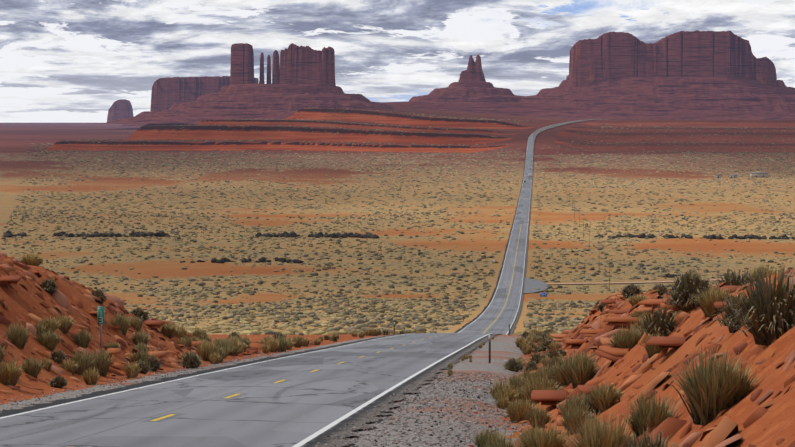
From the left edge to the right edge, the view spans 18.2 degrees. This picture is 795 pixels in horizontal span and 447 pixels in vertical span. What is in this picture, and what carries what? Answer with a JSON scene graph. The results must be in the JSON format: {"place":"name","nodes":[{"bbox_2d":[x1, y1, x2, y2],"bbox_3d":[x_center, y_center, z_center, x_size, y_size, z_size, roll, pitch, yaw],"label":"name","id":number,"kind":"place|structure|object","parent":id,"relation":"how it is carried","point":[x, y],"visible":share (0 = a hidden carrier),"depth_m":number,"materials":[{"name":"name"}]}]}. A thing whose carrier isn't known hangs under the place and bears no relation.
{"place":"outdoors","nodes":[
{"label":"outdoors","id":0,"kind":"place"},
{"bbox_2d":[0,119,618,446],"bbox_3d":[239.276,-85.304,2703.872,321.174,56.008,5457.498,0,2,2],"label":"highway road","id":1,"kind":"structure","parent":0,"point":[301,402],"depth_m":66.54,"materials":[{"name":"grey asphalt"}]},
{"bbox_2d":[0,125,550,418],"bbox_3d":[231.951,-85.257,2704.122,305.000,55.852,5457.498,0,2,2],"label":"road line","id":2,"kind":"object","parent":1,"relation":"on","point":[224,369],"visible":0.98,"depth_m":81.95,"materials":[{"name":"white paint"}]},
{"bbox_2d":[151,144,530,420],"bbox_3d":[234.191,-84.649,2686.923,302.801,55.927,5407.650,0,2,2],"label":"road dashes","id":3,"kind":"structure","parent":1,"relation":"on","point":[163,417],"depth_m":66.82,"materials":[{"name":"yellow paint"}]},
{"bbox_2d":[292,124,563,446],"bbox_3d":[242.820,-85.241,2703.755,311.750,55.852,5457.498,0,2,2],"label":"road line","id":4,"kind":"object","parent":1,"relation":"on","point":[314,435],"visible":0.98,"depth_m":64.55,"materials":[{"name":"white paint"}]},
{"bbox_2d":[484,228,520,332],"bbox_3d":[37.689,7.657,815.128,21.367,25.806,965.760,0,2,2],"label":"road center line","id":5,"kind":"object","parent":1,"relation":"on","point":[509,290],"visible":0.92,"depth_m":708.15,"materials":[{"name":"yellow paint"}]},
{"bbox_2d":[144,101,574,125],"bbox_3d":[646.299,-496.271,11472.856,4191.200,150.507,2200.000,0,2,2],"label":"butte platform ridge","id":6,"kind":"structure","parent":0,"point":[515,108],"depth_m":11234.14,"materials":[{"name":"brown stone"}]},
{"bbox_2d":[0,108,794,446],"bbox_3d":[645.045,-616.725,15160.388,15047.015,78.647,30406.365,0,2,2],"label":"desert ground","id":7,"kind":"structure","parent":0,"point":[770,426],"depth_m":1326.77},
{"bbox_2d":[97,306,104,353],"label":"road sign","id":8,"kind":"object","parent":7,"relation":"on","point":[100,315],"visible":1,"depth_m":90.51,"materials":[{"name":"green metal"}]},
{"bbox_2d":[107,99,133,121],"bbox_3d":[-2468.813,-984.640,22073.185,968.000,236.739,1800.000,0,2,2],"label":"butte","id":9,"kind":"object","parent":7,"relation":"on","point":[120,109],"visible":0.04,"depth_m":21945.23,"materials":[{"name":"brown stone"}]},
{"bbox_2d":[0,276,257,363],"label":"rock ledges","id":10,"kind":"object","parent":7,"relation":"on","point":[17,279],"visible":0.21,"depth_m":99.20,"materials":[{"name":"brown stone"}]},
{"bbox_2d":[0,278,263,355],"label":"rocks","id":11,"kind":"object","parent":7,"relation":"on","point":[60,298],"visible":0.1,"depth_m":94.60,"materials":[{"name":"brown stone"}]},
{"bbox_2d":[0,313,302,385],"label":"shrubs","id":12,"kind":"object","parent":7,"relation":"on","point":[78,364],"depth_m":89.67,"materials":[{"name":"green plant"}]},
{"bbox_2d":[0,350,303,410],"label":"gravel stones","id":13,"kind":"object","parent":7,"relation":"on","point":[159,375],"visible":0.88,"depth_m":83.89,"materials":[{"name":"gravel"}]},
{"bbox_2d":[19,253,287,387],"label":"bank shrubs","id":14,"kind":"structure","parent":7,"relation":"on","point":[49,286],"depth_m":94.76,"materials":[{"name":"green plant"}]},
{"bbox_2d":[0,252,313,396],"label":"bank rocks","id":15,"kind":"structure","parent":7,"relation":"on","point":[112,309],"depth_m":94.76,"materials":[{"name":"red stone"}]},
{"bbox_2d":[121,76,258,125],"bbox_3d":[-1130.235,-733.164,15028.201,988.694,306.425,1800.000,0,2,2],"label":"mesa","id":16,"kind":"structure","parent":7,"relation":"on","point":[167,93],"depth_m":14586.70,"materials":[{"name":"brown stone"}]},
{"bbox_2d":[2,230,378,238],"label":"row of bushes","id":17,"kind":"object","parent":7,"relation":"on","point":[161,233],"visible":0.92,"depth_m":1138.72,"materials":[{"name":"green plant"}]},
{"bbox_2d":[86,43,395,123],"bbox_3d":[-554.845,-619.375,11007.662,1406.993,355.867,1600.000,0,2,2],"label":"castle butte","id":18,"kind":"structure","parent":7,"relation":"on","point":[303,77],"depth_m":10765.52,"materials":[{"name":"brown stone"}]},
{"bbox_2d":[180,257,303,263],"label":"row of bushes","id":19,"kind":"object","parent":7,"relation":"on","point":[243,260],"visible":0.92,"depth_m":922.28,"materials":[{"name":"green plant"}]},
{"bbox_2d":[123,329,431,377],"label":"edge grass","id":20,"kind":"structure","parent":7,"relation":"on","point":[190,360],"depth_m":106.45,"materials":[{"name":"green plant"}]},
{"bbox_2d":[314,383,425,446],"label":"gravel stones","id":21,"kind":"object","parent":7,"relation":"on","point":[370,416],"visible":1,"depth_m":56.54,"materials":[{"name":"grey gravel"}]},
{"bbox_2d":[92,287,648,335],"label":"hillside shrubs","id":22,"kind":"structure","parent":7,"relation":"on","point":[313,321],"depth_m":560.80,"materials":[{"name":"green plant"}]},
{"bbox_2d":[0,209,794,290],"bbox_3d":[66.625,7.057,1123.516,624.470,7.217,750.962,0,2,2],"label":"shrubs","id":23,"kind":"object","parent":7,"relation":"on","point":[338,251],"visible":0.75,"depth_m":1058.72,"materials":[{"name":"green plant"}]},
{"bbox_2d":[13,107,794,213],"bbox_3d":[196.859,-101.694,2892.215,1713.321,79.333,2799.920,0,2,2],"label":"shrubs","id":24,"kind":"object","parent":7,"relation":"on","point":[424,206],"visible":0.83,"depth_m":2319.72,"materials":[{"name":"green plant"}]},
{"bbox_2d":[350,371,529,446],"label":"gravel stones","id":25,"kind":"object","parent":7,"relation":"on","point":[475,406],"visible":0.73,"depth_m":59.50,"materials":[{"name":"grey gravel"}]},
{"bbox_2d":[408,54,525,101],"bbox_3d":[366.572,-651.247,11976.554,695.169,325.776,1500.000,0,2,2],"label":"butte spires","id":26,"kind":"object","parent":7,"relation":"on","point":[471,85],"visible":0.4,"depth_m":11788.91,"materials":[{"name":"brown stone"}]},
{"bbox_2d":[446,337,493,374],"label":"weeds","id":27,"kind":"object","parent":7,"relation":"on","point":[450,365],"visible":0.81,"depth_m":113.31,"materials":[{"name":"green plant"}]},
{"bbox_2d":[489,335,490,362],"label":"delineator post","id":28,"kind":"object","parent":7,"relation":"on","point":[489,348],"visible":0.79,"depth_m":109.11,"materials":[{"name":"brown"}]},
{"bbox_2d":[540,293,546,302],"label":"sign","id":29,"kind":"object","parent":7,"relation":"on","point":[543,295],"visible":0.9,"depth_m":649.30,"materials":[{"name":"silver metal"}]},
{"bbox_2d":[471,329,682,446],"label":"shrubs","id":30,"kind":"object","parent":7,"relation":"on","point":[512,399],"depth_m":59.27,"materials":[{"name":"green plant"}]},
{"bbox_2d":[554,145,609,288],"bbox_3d":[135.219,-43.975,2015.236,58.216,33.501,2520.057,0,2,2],"label":"utility poles","id":31,"kind":"object","parent":7,"relation":"on","point":[579,210],"visible":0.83,"depth_m":1276.30,"materials":[{"name":"brown wood"}]},
{"bbox_2d":[531,286,739,434],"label":"rock ledges","id":32,"kind":"object","parent":7,"relation":"on","point":[604,350],"visible":0.38,"depth_m":61.08,"materials":[{"name":"brown stone"}]},
{"bbox_2d":[511,263,794,446],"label":"grass","id":33,"kind":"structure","parent":7,"relation":"on","point":[711,391],"depth_m":31.81,"materials":[{"name":"green plant"}]},
{"bbox_2d":[515,269,794,446],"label":"bank rocks","id":34,"kind":"structure","parent":7,"relation":"on","point":[757,413],"depth_m":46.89,"materials":[{"name":"stone"}]},
{"bbox_2d":[518,262,794,438],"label":"shrubs","id":35,"kind":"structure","parent":7,"relation":"on","point":[689,291],"depth_m":57.91,"materials":[{"name":"green plant"}]},
{"bbox_2d":[520,30,794,119],"bbox_3d":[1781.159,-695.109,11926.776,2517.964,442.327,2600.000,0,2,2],"label":"mesa","id":36,"kind":"structure","parent":7,"relation":"on","point":[704,75],"depth_m":11546.28,"materials":[{"name":"brown stone"}]},
{"bbox_2d":[665,273,676,277],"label":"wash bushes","id":37,"kind":"object","parent":7,"relation":"on","point":[668,275],"visible":0.4,"depth_m":832.78,"materials":[{"name":"green plant"}]},
{"bbox_2d":[594,233,794,239],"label":"row of bushes","id":38,"kind":"object","parent":7,"relation":"on","point":[712,236],"visible":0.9,"depth_m":1139.68,"materials":[{"name":"green plant"}]},
{"bbox_2d":[729,174,737,178],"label":"building","id":39,"kind":"structure","parent":7,"relation":"on","point":[733,175],"depth_m":2297.76,"materials":[{"name":"beige"}]},
{"bbox_2d":[750,172,767,177],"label":"building","id":40,"kind":"structure","parent":7,"relation":"on","point":[758,174],"depth_m":2315.51,"materials":[{"name":"beige"}]},
{"bbox_2d":[0,0,794,122],"label":"sky","id":41,"kind":"structure","parent":0,"point":[62,61],"materials":[{"name":"grey"}]},
{"bbox_2d":[524,277,547,292],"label":"roadside pullout","id":42,"kind":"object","parent":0,"point":[531,285],"depth_m":772.93,"materials":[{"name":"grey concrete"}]},
{"bbox_2d":[547,279,724,283],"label":"dirt track","id":43,"kind":"structure","parent":0,"point":[623,282],"depth_m":797.36,"materials":[{"name":"beige soil"}]},
{"bbox_2d":[534,187,794,190],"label":"dirt track path","id":44,"kind":"structure","parent":0,"point":[729,188],"depth_m":1996.84,"materials":[{"name":"soil"}]}
]}

